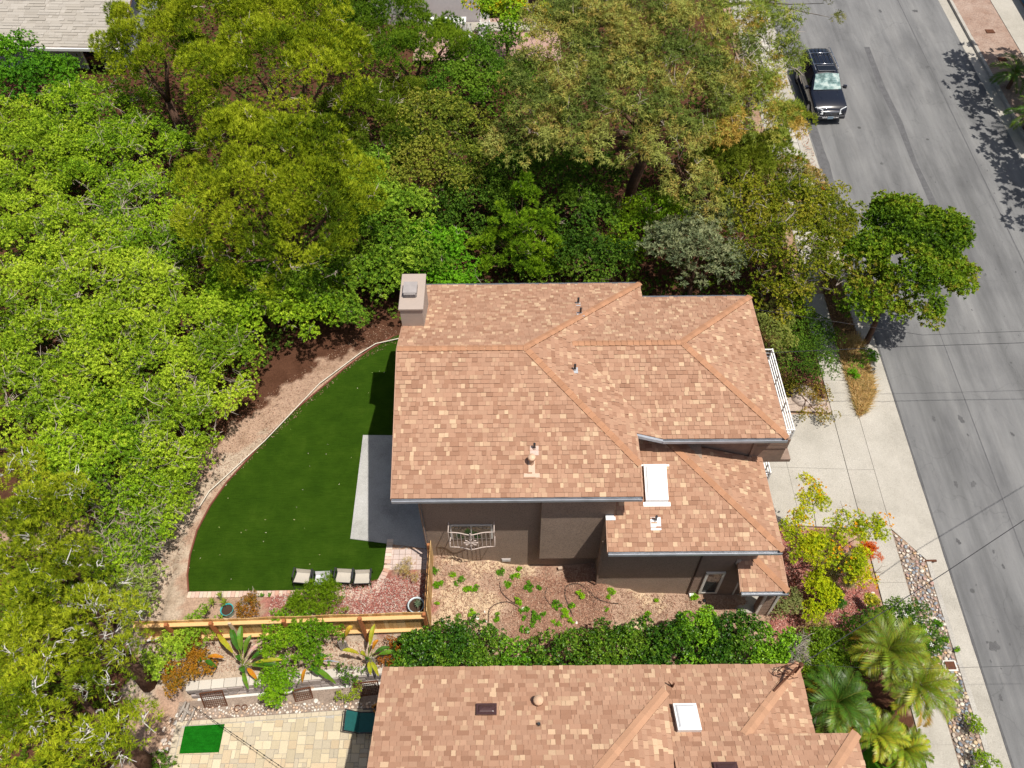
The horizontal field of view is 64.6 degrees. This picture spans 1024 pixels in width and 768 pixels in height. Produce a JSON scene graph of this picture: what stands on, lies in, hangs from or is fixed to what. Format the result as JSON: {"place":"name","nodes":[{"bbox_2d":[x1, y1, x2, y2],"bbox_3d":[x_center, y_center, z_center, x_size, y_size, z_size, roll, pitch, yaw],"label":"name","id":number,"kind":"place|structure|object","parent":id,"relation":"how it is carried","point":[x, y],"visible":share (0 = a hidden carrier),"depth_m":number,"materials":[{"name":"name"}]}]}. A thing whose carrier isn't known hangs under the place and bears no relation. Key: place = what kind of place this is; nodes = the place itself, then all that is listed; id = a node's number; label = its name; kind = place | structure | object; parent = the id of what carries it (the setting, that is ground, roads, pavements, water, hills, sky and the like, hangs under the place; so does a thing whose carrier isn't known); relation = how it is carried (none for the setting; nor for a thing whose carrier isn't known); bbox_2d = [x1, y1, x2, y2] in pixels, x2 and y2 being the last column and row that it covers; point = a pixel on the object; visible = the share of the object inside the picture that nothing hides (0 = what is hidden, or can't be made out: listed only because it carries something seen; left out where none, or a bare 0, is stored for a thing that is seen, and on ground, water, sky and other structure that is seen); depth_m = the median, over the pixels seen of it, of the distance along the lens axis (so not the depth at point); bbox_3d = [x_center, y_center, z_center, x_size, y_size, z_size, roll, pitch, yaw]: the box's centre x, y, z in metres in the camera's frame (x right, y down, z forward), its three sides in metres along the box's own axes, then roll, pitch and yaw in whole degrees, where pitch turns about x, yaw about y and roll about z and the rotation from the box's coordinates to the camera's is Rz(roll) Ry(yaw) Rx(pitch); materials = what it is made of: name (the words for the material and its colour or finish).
{"place":"outdoors","nodes":[
{"label":"outdoors","id":0,"kind":"place"},
{"bbox_2d":[0,0,915,767],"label":"ground","id":1,"kind":"structure","parent":0,"point":[290,366],"depth_m":32.89,"materials":[{"name":"soil"}]},
{"bbox_2d":[0,28,93,110],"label":"creeper covered shrub","id":2,"kind":"object","parent":1,"relation":"on","point":[37,60],"visible":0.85,"depth_m":41.30,"materials":[{"name":"green plant"}]},
{"bbox_2d":[0,438,105,597],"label":"pine tree","id":3,"kind":"object","parent":1,"relation":"on","point":[31,514],"visible":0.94,"depth_m":23.65,"materials":[{"name":"green plant"}]},
{"bbox_2d":[0,476,106,767],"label":"undergrowth","id":4,"kind":"object","parent":1,"relation":"on","point":[96,703],"visible":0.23,"depth_m":26.12,"materials":[{"name":"green plant"}]},
{"bbox_2d":[0,93,118,246],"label":"shrub","id":5,"kind":"object","parent":1,"relation":"on","point":[32,130],"visible":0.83,"depth_m":36.52,"materials":[{"name":"green plant"}]},
{"bbox_2d":[0,190,132,351],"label":"shrub","id":6,"kind":"object","parent":1,"relation":"on","point":[46,222],"visible":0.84,"depth_m":32.77,"materials":[{"name":"green plant"}]},
{"bbox_2d":[0,301,144,449],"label":"shrub","id":7,"kind":"object","parent":1,"relation":"on","point":[43,383],"visible":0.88,"depth_m":28.90,"materials":[{"name":"green plant"}]},
{"bbox_2d":[0,540,157,704],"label":"pine tree","id":8,"kind":"object","parent":1,"relation":"on","point":[112,653],"visible":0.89,"depth_m":21.92,"materials":[{"name":"green plant"}]},
{"bbox_2d":[0,0,157,68],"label":"house","id":9,"kind":"structure","parent":1,"relation":"on","point":[58,27],"depth_m":44.41,"materials":[{"name":"tile"}]},
{"bbox_2d":[0,570,165,767],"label":"tree","id":10,"kind":"object","parent":1,"relation":"on","point":[105,736],"visible":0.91,"depth_m":19.98,"materials":[{"name":"green plant"}]},
{"bbox_2d":[3,383,165,525],"bbox_3d":[-14.687,2.701,28.399,4.941,4.724,6.264,-24,55,-17],"label":"shrub","id":11,"kind":"object","parent":1,"relation":"on","point":[59,456],"visible":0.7,"depth_m":27.24,"materials":[{"name":"green plant"}]},
{"bbox_2d":[14,235,199,376],"bbox_3d":[-15.921,-2.761,32.352,7.106,4.480,7.443,-1,52,0],"label":"shrub","id":12,"kind":"object","parent":1,"relation":"on","point":[109,310],"visible":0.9,"depth_m":31.27,"materials":[{"name":"green plant"}]},
{"bbox_2d":[27,71,196,211],"bbox_3d":[-18.989,-11.551,38.637,7.548,4.164,9.773,-18,54,-14],"label":"shrub","id":13,"kind":"object","parent":1,"relation":"on","point":[92,142],"visible":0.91,"depth_m":37.88,"materials":[{"name":"green plant"}]},
{"bbox_2d":[68,459,195,583],"bbox_3d":[-13.037,4.796,27.851,4.035,3.165,4.752,-1,52,0],"label":"shrub","id":14,"kind":"object","parent":1,"relation":"on","point":[151,519],"visible":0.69,"depth_m":26.97,"materials":[{"name":"green plant"}]},
{"bbox_2d":[91,545,175,629],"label":"shrub","id":15,"kind":"object","parent":1,"relation":"on","point":[137,582],"visible":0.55,"depth_m":26.57,"materials":[{"name":"green plant"}]},
{"bbox_2d":[69,372,224,516],"bbox_3d":[-12.960,2.250,29.037,5.181,4.052,5.864,-1,52,0],"label":"shrub","id":16,"kind":"object","parent":1,"relation":"on","point":[158,436],"visible":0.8,"depth_m":28.20,"materials":[{"name":"green plant"}]},
{"bbox_2d":[86,0,212,144],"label":"pine tree","id":17,"kind":"object","parent":1,"relation":"on","point":[122,25],"visible":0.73,"depth_m":36.91,"materials":[{"name":"green plant"}]},
{"bbox_2d":[66,169,235,298],"bbox_3d":[-16.076,-6.397,35.298,6.506,4.078,8.624,-24,55,-17],"label":"shrub","id":18,"kind":"object","parent":1,"relation":"on","point":[167,235],"visible":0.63,"depth_m":34.56,"materials":[{"name":"green plant"}]},
{"bbox_2d":[133,602,222,680],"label":"garden bush","id":19,"kind":"object","parent":1,"relation":"on","point":[158,662],"visible":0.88,"depth_m":25.80,"materials":[{"name":"green plant"}]},
{"bbox_2d":[108,288,265,425],"bbox_3d":[-12.485,-0.852,31.108,5.967,4.145,7.048,-1,52,0],"label":"shrub","id":20,"kind":"object","parent":1,"relation":"on","point":[192,352],"visible":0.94,"depth_m":30.25,"materials":[{"name":"green plant"}]},
{"bbox_2d":[161,637,217,697],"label":"garden bush","id":21,"kind":"object","parent":1,"relation":"on","point":[172,675],"visible":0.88,"depth_m":25.83,"materials":[{"name":"orange plant"}]},
{"bbox_2d":[217,625,282,688],"bbox_3d":[-8.411,8.660,26.242,1.333,1.626,1.906,-31,57,-22],"label":"bird of paradise","id":22,"kind":"object","parent":1,"relation":"on","point":[238,644],"visible":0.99,"depth_m":25.83,"materials":[{"name":"green plant"}]},
{"bbox_2d":[155,685,379,767],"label":"planting bed","id":23,"kind":"object","parent":1,"relation":"on","point":[256,706],"visible":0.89,"depth_m":26.45,"materials":[{"name":"gravel"}]},
{"bbox_2d":[164,0,376,191],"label":"pine tree","id":24,"kind":"object","parent":1,"relation":"on","point":[222,58],"visible":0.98,"depth_m":33.39,"materials":[{"name":"green plant"}]},
{"bbox_2d":[168,709,372,767],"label":"paver patio","id":25,"kind":"structure","parent":1,"relation":"on","point":[322,739],"depth_m":25.74,"materials":[{"name":"stone"}]},
{"bbox_2d":[179,724,224,753],"bbox_3d":[-9.892,11.312,25.835,1.260,0.028,0.880,-1,52,0],"label":"turf mat","id":26,"kind":"object","parent":25,"relation":"on","point":[202,739],"visible":1,"depth_m":25.81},
{"bbox_2d":[192,245,354,341],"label":"garden shrub","id":27,"kind":"object","parent":1,"relation":"on","point":[241,299],"visible":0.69,"depth_m":32.56,"materials":[{"name":"green plant"}]},
{"bbox_2d":[165,99,387,297],"bbox_3d":[-9.335,-6.667,32.964,9.194,8.170,7.815,-1,52,0],"label":"pine tree","id":28,"kind":"object","parent":1,"relation":"on","point":[291,133],"visible":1,"depth_m":30.86,"materials":[{"name":"green plant"}]},
{"bbox_2d":[253,649,300,708],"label":"garden bush","id":29,"kind":"object","parent":1,"relation":"on","point":[277,682],"visible":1,"depth_m":25.56,"materials":[{"name":"green plant"}]},
{"bbox_2d":[131,612,429,642],"bbox_3d":[-7.383,8.046,26.388,9.292,1.975,0.197,-2,52,-1],"label":"wooden fence","id":30,"kind":"object","parent":1,"relation":"on","point":[394,622],"visible":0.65,"depth_m":25.89,"materials":[{"name":"brown wood"}]},
{"bbox_2d":[187,539,392,600],"bbox_3d":[-7.622,6.466,28.104,6.832,0.102,2.305,-1,52,0],"label":"brick edging","id":31,"kind":"object","parent":1,"relation":"on","point":[240,594],"visible":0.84,"depth_m":27.56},
{"bbox_2d":[188,335,398,590],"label":"artificial lawn","id":32,"kind":"structure","parent":1,"relation":"on","point":[293,484],"depth_m":29.86,"materials":[{"name":"plastic"}]},
{"bbox_2d":[257,606,345,670],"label":"garden bush","id":33,"kind":"object","parent":1,"relation":"on","point":[296,632],"visible":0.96,"depth_m":25.66,"materials":[{"name":"green plant"}]},
{"bbox_2d":[186,662,419,700],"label":"retaining wall","id":34,"kind":"structure","parent":1,"relation":"on","point":[233,686],"depth_m":26.37,"materials":[{"name":"concrete"}]},
{"bbox_2d":[283,570,349,628],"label":"shrub","id":35,"kind":"object","parent":1,"relation":"on","point":[325,584],"visible":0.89,"depth_m":26.56,"materials":[{"name":"green plant"}]},
{"bbox_2d":[271,238,390,327],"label":"garden shrub","id":36,"kind":"object","parent":1,"relation":"on","point":[316,280],"visible":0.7,"depth_m":33.13,"materials":[{"name":"green plant"}]},
{"bbox_2d":[268,572,425,616],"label":"mulch chips","id":37,"kind":"object","parent":1,"relation":"on","point":[371,593],"visible":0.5,"depth_m":27.41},
{"bbox_2d":[311,75,438,187],"bbox_3d":[-6.262,-11.927,38.354,5.694,5.968,7.048,-1,52,0],"label":"pine tree","id":38,"kind":"object","parent":1,"relation":"on","point":[383,98],"visible":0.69,"depth_m":36.25,"materials":[{"name":"green plant"}]},
{"bbox_2d":[302,180,456,292],"bbox_3d":[-5.709,-5.734,35.011,6.203,4.528,5.382,-22,55,-16],"label":"garden shrub","id":39,"kind":"object","parent":1,"relation":"on","point":[383,255],"visible":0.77,"depth_m":33.82,"materials":[{"name":"green plant"}]},
{"bbox_2d":[350,435,427,548],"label":"patio slab","id":40,"kind":"structure","parent":1,"relation":"on","point":[379,516],"depth_m":29.59,"materials":[{"name":"concrete"}]},
{"bbox_2d":[0,0,787,452],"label":"undergrowth","id":41,"kind":"object","parent":1,"relation":"on","point":[512,272],"visible":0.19,"depth_m":39.40,"materials":[{"name":"green plant"}]},
{"bbox_2d":[320,0,479,119],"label":"pine tree","id":42,"kind":"object","parent":1,"relation":"on","point":[401,36],"visible":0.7,"depth_m":39.38,"materials":[{"name":"green plant"}]},
{"bbox_2d":[386,628,444,666],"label":"hedge shrub","id":43,"kind":"object","parent":1,"relation":"on","point":[409,645],"visible":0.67,"depth_m":25.68,"materials":[{"name":"green plant"}]},
{"bbox_2d":[372,86,499,205],"bbox_3d":[-3.491,-10.257,37.684,5.934,5.634,6.180,-1,52,0],"label":"tree","id":44,"kind":"object","parent":1,"relation":"on","point":[471,150],"visible":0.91,"depth_m":36.04,"materials":[{"name":"green plant"}]},
{"bbox_2d":[401,216,481,283],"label":"garden shrub","id":45,"kind":"object","parent":1,"relation":"on","point":[453,249],"visible":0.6,"depth_m":34.62,"materials":[{"name":"green plant"}]},
{"bbox_2d":[415,616,475,666],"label":"hedge shrub","id":46,"kind":"object","parent":1,"relation":"on","point":[447,658],"visible":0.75,"depth_m":25.70,"materials":[{"name":"green plant"}]},
{"bbox_2d":[416,158,533,257],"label":"tree","id":47,"kind":"object","parent":1,"relation":"on","point":[494,193],"visible":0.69,"depth_m":35.70,"materials":[{"name":"green plant"}]},
{"bbox_2d":[450,613,507,666],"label":"hedge shrub","id":48,"kind":"object","parent":1,"relation":"on","point":[482,659],"visible":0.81,"depth_m":25.92,"materials":[{"name":"green plant"}]},
{"bbox_2d":[418,22,544,123],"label":"tree","id":49,"kind":"object","parent":1,"relation":"on","point":[459,70],"visible":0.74,"depth_m":40.29,"materials":[{"name":"green plant"}]},
{"bbox_2d":[460,0,550,61],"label":"leafy tree","id":50,"kind":"object","parent":1,"relation":"on","point":[488,6],"visible":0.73,"depth_m":43.16,"materials":[{"name":"green plant"}]},
{"bbox_2d":[376,0,640,24],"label":"house","id":51,"kind":"structure","parent":1,"relation":"on","point":[438,7],"depth_m":48.17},
{"bbox_2d":[464,169,575,281],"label":"tree","id":52,"kind":"object","parent":1,"relation":"on","point":[508,217],"visible":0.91,"depth_m":34.67,"materials":[{"name":"green plant"}]},
{"bbox_2d":[472,131,623,217],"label":"tree","id":53,"kind":"object","parent":1,"relation":"on","point":[510,170],"visible":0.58,"depth_m":36.51,"materials":[{"name":"green plant"}]},
{"bbox_2d":[511,576,612,661],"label":"dry litter","id":54,"kind":"object","parent":1,"relation":"on","point":[560,608],"visible":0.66,"depth_m":27.74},
{"bbox_2d":[542,627,601,665],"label":"hedge shrub","id":55,"kind":"object","parent":1,"relation":"on","point":[574,631],"visible":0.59,"depth_m":25.99,"materials":[{"name":"green plant"}]},
{"bbox_2d":[506,177,641,282],"bbox_3d":[2.727,-6.488,36.003,6.060,4.235,5.764,-1,52,0],"label":"tree","id":56,"kind":"object","parent":1,"relation":"on","point":[593,200],"visible":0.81,"depth_m":35.01,"materials":[{"name":"green plant"}]},
{"bbox_2d":[390,274,794,615],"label":"house","id":57,"kind":"structure","parent":1,"relation":"on","point":[626,435],"depth_m":25.76,"materials":[{"name":"tile"}]},
{"bbox_2d":[432,556,754,665],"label":"dry litter","id":58,"kind":"object","parent":1,"relation":"on","point":[612,624],"visible":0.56,"depth_m":27.90,"materials":[{"name":"plant"}]},
{"bbox_2d":[568,617,626,665],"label":"hedge shrub","id":59,"kind":"object","parent":1,"relation":"on","point":[592,639],"visible":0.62,"depth_m":25.93,"materials":[{"name":"green plant"}]},
{"bbox_2d":[477,45,748,228],"bbox_3d":[4.262,-9.591,35.437,11.551,9.084,7.481,-1,52,0],"label":"gum tree","id":60,"kind":"object","parent":1,"relation":"on","point":[641,135],"visible":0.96,"depth_m":32.98,"materials":[{"name":"green plant"}]},
{"bbox_2d":[367,661,865,767],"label":"house","id":61,"kind":"structure","parent":1,"relation":"on","point":[672,716],"depth_m":21.43,"materials":[{"name":"tile"}]},
{"bbox_2d":[593,620,652,664],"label":"hedge shrub","id":62,"kind":"object","parent":1,"relation":"on","point":[641,637],"visible":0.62,"depth_m":25.93,"materials":[{"name":"green plant"}]},
{"bbox_2d":[495,0,772,121],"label":"gum tree","id":63,"kind":"object","parent":1,"relation":"on","point":[575,14],"visible":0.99,"depth_m":33.89,"materials":[{"name":"green plant"}]},
{"bbox_2d":[600,188,689,261],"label":"tree","id":64,"kind":"object","parent":1,"relation":"on","point":[625,217],"visible":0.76,"depth_m":35.70,"materials":[{"name":"green plant"}]},
{"bbox_2d":[620,615,674,664],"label":"hedge shrub","id":65,"kind":"object","parent":1,"relation":"on","point":[644,657],"visible":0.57,"depth_m":25.84,"materials":[{"name":"green plant"}]},
{"bbox_2d":[645,613,701,664],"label":"hedge shrub","id":66,"kind":"object","parent":1,"relation":"on","point":[672,646],"visible":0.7,"depth_m":25.80,"materials":[{"name":"green plant"}]},
{"bbox_2d":[633,201,749,294],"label":"silver tree","id":67,"kind":"object","parent":1,"relation":"on","point":[690,228],"visible":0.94,"depth_m":33.28,"materials":[{"name":"green plant"}]},
{"bbox_2d":[672,604,720,664],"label":"hedge shrub","id":68,"kind":"object","parent":1,"relation":"on","point":[703,618],"visible":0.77,"depth_m":25.98,"materials":[{"name":"green plant"}]},
{"bbox_2d":[686,610,744,664],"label":"hedge shrub","id":69,"kind":"object","parent":1,"relation":"on","point":[717,648],"visible":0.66,"depth_m":25.90,"materials":[{"name":"green plant"}]},
{"bbox_2d":[707,608,773,663],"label":"hedge shrub","id":70,"kind":"object","parent":1,"relation":"on","point":[738,645],"visible":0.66,"depth_m":25.96,"materials":[{"name":"green plant"}]},
{"bbox_2d":[690,0,812,151],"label":"gum tree","id":71,"kind":"object","parent":1,"relation":"on","point":[777,114],"visible":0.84,"depth_m":36.22,"materials":[{"name":"green plant"}]},
{"bbox_2d":[684,97,818,200],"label":"feathery shrub","id":72,"kind":"object","parent":1,"relation":"on","point":[758,155],"visible":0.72,"depth_m":37.26,"materials":[{"name":"green plant"}]},
{"bbox_2d":[742,621,802,663],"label":"hedge shrub","id":73,"kind":"object","parent":1,"relation":"on","point":[778,650],"visible":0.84,"depth_m":25.90,"materials":[{"name":"green plant"}]},
{"bbox_2d":[755,299,798,362],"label":"front shrub","id":74,"kind":"object","parent":1,"relation":"on","point":[768,331],"visible":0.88,"depth_m":32.73,"materials":[{"name":"green plant"}]},
{"bbox_2d":[711,166,867,326],"bbox_3d":[11.832,-5.218,34.709,6.804,6.486,6.956,-1,52,0],"label":"dense tree","id":75,"kind":"object","parent":1,"relation":"on","point":[814,216],"visible":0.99,"depth_m":33.07,"materials":[{"name":"green plant"}]},
{"bbox_2d":[772,310,846,381],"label":"front shrub","id":76,"kind":"object","parent":1,"relation":"on","point":[807,341],"visible":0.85,"depth_m":33.70,"materials":[{"name":"green plant"}]},
{"bbox_2d":[800,566,845,622],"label":"garden plant","id":77,"kind":"object","parent":1,"relation":"on","point":[824,582],"visible":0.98,"depth_m":27.93,"materials":[{"name":"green plant"}]},
{"bbox_2d":[790,621,869,688],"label":"hedge","id":78,"kind":"object","parent":1,"relation":"on","point":[841,656],"visible":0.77,"depth_m":26.50,"materials":[{"name":"green plant"}]},
{"bbox_2d":[769,531,896,663],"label":"mulch chips","id":79,"kind":"object","parent":1,"relation":"on","point":[805,597],"visible":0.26,"depth_m":29.05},
{"bbox_2d":[778,471,894,589],"bbox_3d":[11.206,5.734,28.815,4.006,3.468,3.578,20,54,15],"label":"flowering tree","id":80,"kind":"object","parent":1,"relation":"on","point":[857,563],"visible":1,"depth_m":27.86,"materials":[{"name":"green plant"}]},
{"bbox_2d":[803,660,877,734],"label":"palm","id":81,"kind":"object","parent":1,"relation":"on","point":[833,705],"visible":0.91,"depth_m":25.01,"materials":[{"name":"green plant"}]},
{"bbox_2d":[848,704,911,763],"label":"palm","id":82,"kind":"object","parent":1,"relation":"on","point":[886,730],"visible":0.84,"depth_m":24.99,"materials":[{"name":"green plant"}]},
{"bbox_2d":[846,607,933,691],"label":"palm","id":83,"kind":"object","parent":1,"relation":"on","point":[898,648],"visible":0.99,"depth_m":25.34,"materials":[{"name":"green plant"}]},
{"bbox_2d":[860,727,926,767],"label":"neighbour lawn","id":84,"kind":"structure","parent":1,"relation":"on","point":[868,757],"depth_m":26.51,"materials":[{"name":"green plant"}]},
{"bbox_2d":[878,723,934,767],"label":"palm","id":85,"kind":"object","parent":84,"relation":"on","point":[909,752],"visible":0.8,"depth_m":24.87,"materials":[{"name":"green plant"}]},
{"bbox_2d":[832,189,982,344],"bbox_3d":[16.201,-4.230,34.254,6.330,6.228,6.682,-1,52,0],"label":"street tree","id":86,"kind":"object","parent":1,"relation":"on","point":[932,235],"visible":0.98,"depth_m":32.35,"materials":[{"name":"green plant"}]},
{"bbox_2d":[880,646,964,727],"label":"palm","id":87,"kind":"object","parent":1,"relation":"on","point":[927,683],"visible":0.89,"depth_m":24.88,"materials":[{"name":"green plant"}]},
{"bbox_2d":[765,414,861,527],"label":"driveway","id":88,"kind":"structure","parent":0,"point":[814,449],"depth_m":32.36,"materials":[{"name":"concrete"}]},
{"bbox_2d":[723,0,922,732],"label":"verge","id":89,"kind":"structure","parent":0,"point":[757,118],"depth_m":38.15,"materials":[{"name":"soil"}]},
{"bbox_2d":[836,331,880,417],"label":"dry grass","id":90,"kind":"structure","parent":89,"relation":"on","point":[863,391],"depth_m":34.98,"materials":[{"name":"beige plant"}]},
{"bbox_2d":[890,597,948,672],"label":"hedge","id":91,"kind":"object","parent":89,"relation":"on","point":[931,646],"visible":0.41,"depth_m":27.12,"materials":[{"name":"green plant"}]},
{"bbox_2d":[892,532,987,767],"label":"cobble strip","id":92,"kind":"object","parent":89,"relation":"on","point":[965,741],"visible":0.59,"depth_m":28.59,"materials":[{"name":"stone"}]},
{"bbox_2d":[926,562,994,767],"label":"kerb","id":93,"kind":"structure","parent":89,"relation":"on","point":[957,655],"depth_m":28.43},
{"bbox_2d":[803,294,959,767],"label":"pavement","id":94,"kind":"structure","parent":0,"point":[863,479],"depth_m":31.96,"materials":[{"name":"concrete"}]},
{"bbox_2d":[760,0,1011,767],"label":"gutter pan","id":95,"kind":"object","parent":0,"point":[995,742],"depth_m":31.13,"materials":[{"name":"concrete"}]},
{"bbox_2d":[859,393,928,559],"bbox_3d":[15.134,3.502,32.678,1.145,0.695,7.800,-1,52,0],"label":"driveway apron","id":96,"kind":"object","parent":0,"point":[890,477],"visible":0.88,"depth_m":32.39,"materials":[{"name":"concrete"}]},
{"bbox_2d":[770,0,1023,767],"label":"road","id":97,"kind":"structure","parent":0,"point":[865,150],"depth_m":37.58,"materials":[{"name":"asphalt"}]},
{"bbox_2d":[795,47,846,118],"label":"parked car","id":98,"kind":"object","parent":97,"relation":"on","point":[821,89],"visible":0.92,"depth_m":44.41,"materials":[{"name":"black paint"}]},
{"bbox_2d":[864,47,937,205],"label":"asphalt seam","id":99,"kind":"object","parent":97,"relation":"on","point":[903,133],"visible":0.7,"depth_m":44.52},
{"bbox_2d":[865,308,1014,767],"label":"asphalt seam","id":100,"kind":"object","parent":97,"relation":"on","point":[952,578],"visible":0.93,"depth_m":30.60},
{"bbox_2d":[938,0,1023,160],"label":"gutter pan","id":101,"kind":"object","parent":97,"relation":"on","point":[1006,119],"depth_m":46.84,"materials":[{"name":"concrete"}]},
{"bbox_2d":[953,0,1023,127],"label":"verge","id":102,"kind":"structure","parent":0,"point":[979,17],"depth_m":48.74,"materials":[{"name":"soil"}]},
{"bbox_2d":[991,0,1023,55],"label":"pavement","id":103,"kind":"structure","parent":0,"point":[1011,13],"depth_m":49.90,"materials":[{"name":"concrete"}]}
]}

